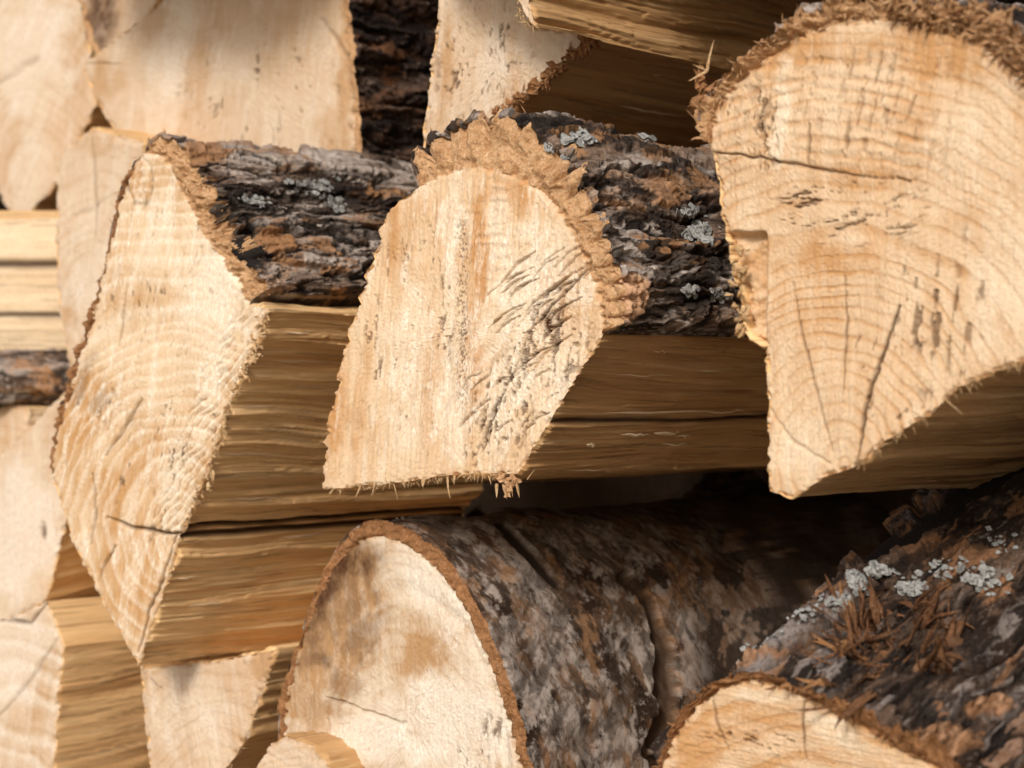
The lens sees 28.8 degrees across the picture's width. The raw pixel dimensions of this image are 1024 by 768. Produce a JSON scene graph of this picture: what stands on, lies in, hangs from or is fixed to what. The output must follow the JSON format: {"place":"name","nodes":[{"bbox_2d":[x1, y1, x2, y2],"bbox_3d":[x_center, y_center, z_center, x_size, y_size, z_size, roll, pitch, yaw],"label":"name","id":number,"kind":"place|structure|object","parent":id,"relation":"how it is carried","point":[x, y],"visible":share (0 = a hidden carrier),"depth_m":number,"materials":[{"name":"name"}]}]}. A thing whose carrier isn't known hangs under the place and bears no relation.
{"place":"outdoors","nodes":[
{"label":"outdoors","id":0,"kind":"place"},
{"bbox_2d":[277,493,890,767],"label":"firewood log","id":1,"kind":"object","parent":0,"point":[608,636],"visible":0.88,"depth_m":0.94,"materials":[{"name":"brown wood"}]},
{"bbox_2d":[257,730,364,767],"bbox_3d":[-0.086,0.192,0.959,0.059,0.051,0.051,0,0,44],"label":"firewood log","id":2,"kind":"object","parent":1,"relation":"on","point":[310,749],"visible":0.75,"depth_m":0.94,"materials":[{"name":"brown wood"}]},
{"bbox_2d":[322,107,770,498],"bbox_3d":[0.103,-0.034,0.984,0.190,0.172,0.365,0,0,44],"label":"firewood log","id":3,"kind":"object","parent":1,"relation":"on","point":[542,297],"visible":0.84,"depth_m":0.85,"materials":[{"name":"brown wood"}]},
{"bbox_2d":[423,0,731,147],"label":"firewood log","id":4,"kind":"object","parent":3,"relation":"on","point":[490,58],"visible":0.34,"depth_m":0.94,"materials":[{"name":"brown wood"}]},
{"bbox_2d":[514,0,872,69],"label":"firewood log","id":5,"kind":"object","parent":4,"relation":"on","point":[692,30],"visible":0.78,"depth_m":0.92,"materials":[{"name":"brown wood"}]},
{"bbox_3d":[-0.282,0.217,1.871,0.475,0.253,0.334,0,0,44],"label":"firewood log","id":6,"kind":"object","parent":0,"visible":0},
{"bbox_3d":[-0.283,0.021,1.872,0.431,0.224,0.333,0,0,44],"label":"firewood log","id":7,"kind":"object","parent":6,"relation":"on","visible":0},
{"bbox_2d":[0,194,9,210],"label":"firewood log","id":8,"kind":"object","parent":7,"relation":"on","point":[3,206],"depth_m":1.82,"materials":[{"name":"brown wood"}]},
{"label":"firewood log","id":9,"kind":"object","parent":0,"visible":0},
{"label":"firewood log","id":10,"kind":"object","parent":9,"relation":"on","visible":0},
{"bbox_2d":[463,488,498,516],"bbox_3d":[0.021,0.024,1.578,0.306,0.197,0.334,0,0,44],"label":"firewood log","id":11,"kind":"object","parent":10,"relation":"on","point":[473,509],"depth_m":1.40,"materials":[{"name":"brown wood"}]},
{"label":"firewood log","id":12,"kind":"object","parent":9,"relation":"on","visible":0},
{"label":"firewood log","id":13,"kind":"object","parent":12,"relation":"on","visible":0},
{"bbox_2d":[472,469,773,513],"bbox_3d":[0.143,0.015,1.460,0.290,0.191,0.333,0,0,44],"label":"firewood log","id":14,"kind":"object","parent":13,"relation":"on","point":[603,491],"visible":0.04,"depth_m":1.31,"materials":[{"name":"brown wood"}]},
{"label":"firewood log","id":15,"kind":"object","parent":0,"visible":0},
{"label":"firewood log","id":16,"kind":"object","parent":15,"relation":"on","visible":0},
{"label":"firewood log","id":17,"kind":"object","parent":16,"relation":"on","visible":0},
{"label":"firewood log","id":18,"kind":"object","parent":17,"relation":"on","visible":0},
{"bbox_2d":[996,0,1023,4],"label":"firewood log","id":19,"kind":"object","parent":18,"relation":"on","point":[1020,1],"visible":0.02,"depth_m":1.10,"materials":[{"name":"brown wood"}]},
{"label":"ground","id":20,"kind":"structure","parent":0,"visible":0},
{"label":"firewood log","id":21,"kind":"object","parent":20,"relation":"on","visible":0},
{"bbox_2d":[0,597,237,767],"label":"firewood log","id":22,"kind":"object","parent":21,"relation":"on","point":[71,690],"visible":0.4,"depth_m":1.12,"materials":[{"name":"brown wood"}]},
{"bbox_2d":[0,393,100,619],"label":"firewood log","id":23,"kind":"object","parent":22,"relation":"on","point":[41,560],"visible":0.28,"depth_m":1.22,"materials":[{"name":"brown wood"}]},
{"bbox_2d":[0,405,48,453],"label":"firewood log","id":24,"kind":"object","parent":23,"relation":"on","point":[16,421],"visible":0.13,"depth_m":1.29,"materials":[{"name":"brown wood"}]},
{"bbox_2d":[0,348,70,408],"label":"firewood log","id":25,"kind":"object","parent":23,"relation":"on","point":[30,377],"visible":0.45,"depth_m":1.28,"materials":[{"name":"brown wood"}]},
{"bbox_2d":[0,210,66,350],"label":"firewood log","id":26,"kind":"object","parent":25,"relation":"on","point":[30,317],"visible":0.25,"depth_m":1.30,"materials":[{"name":"brown wood"}]},
{"bbox_2d":[141,642,299,767],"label":"firewood log","id":27,"kind":"object","parent":21,"relation":"on","point":[216,711],"visible":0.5,"depth_m":1.03,"materials":[{"name":"brown wood"}]},
{"bbox_2d":[49,128,483,665],"bbox_3d":[-0.112,0.007,1.072,0.189,0.273,0.207,0,0,44],"label":"firewood log","id":28,"kind":"object","parent":27,"relation":"on","point":[206,513],"visible":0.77,"depth_m":1.01,"materials":[{"name":"brown wood"}]},
{"bbox_2d":[55,127,153,366],"bbox_3d":[-0.131,-0.080,1.329,0.108,0.156,0.341,0,0,44],"label":"firewood log","id":29,"kind":"object","parent":28,"relation":"on","point":[94,165],"visible":0.2,"depth_m":1.22,"materials":[{"name":"brown wood"}]},
{"bbox_2d":[82,0,438,162],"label":"firewood log","id":30,"kind":"object","parent":29,"relation":"on","point":[330,75],"visible":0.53,"depth_m":1.16,"materials":[{"name":"brown wood"}]},
{"bbox_2d":[78,0,163,55],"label":"firewood log","id":31,"kind":"object","parent":30,"relation":"on","point":[106,23],"visible":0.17,"depth_m":1.32,"materials":[{"name":"brown wood"}]},
{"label":"firewood log","id":32,"kind":"object","parent":20,"relation":"on","visible":0},
{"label":"firewood log","id":33,"kind":"object","parent":32,"relation":"on","visible":0},
{"bbox_2d":[754,469,917,512],"bbox_3d":[0.321,0.016,1.289,0.206,0.154,0.333,0,0,44],"label":"firewood log","id":34,"kind":"object","parent":33,"relation":"on","point":[888,501],"visible":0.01,"depth_m":1.16,"materials":[{"name":"brown wood"}]},
{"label":"firewood log","id":35,"kind":"object","parent":20,"relation":"on","visible":0},
{"bbox_2d":[650,468,1023,767],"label":"firewood log","id":36,"kind":"object","parent":35,"relation":"on","point":[902,646],"visible":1,"depth_m":0.71,"materials":[{"name":"brown wood"}]},
{"bbox_2d":[687,0,1023,498],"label":"firewood log","id":37,"kind":"object","parent":36,"relation":"on","point":[869,158],"visible":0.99,"depth_m":0.70,"materials":[{"name":"brown wood"}]},
{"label":"firewood log","id":38,"kind":"object","parent":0,"visible":0},
{"bbox_2d":[0,0,112,210],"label":"firewood log","id":39,"kind":"object","parent":38,"relation":"on","point":[50,110],"visible":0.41,"depth_m":1.42,"materials":[{"name":"brown wood"}]}
]}

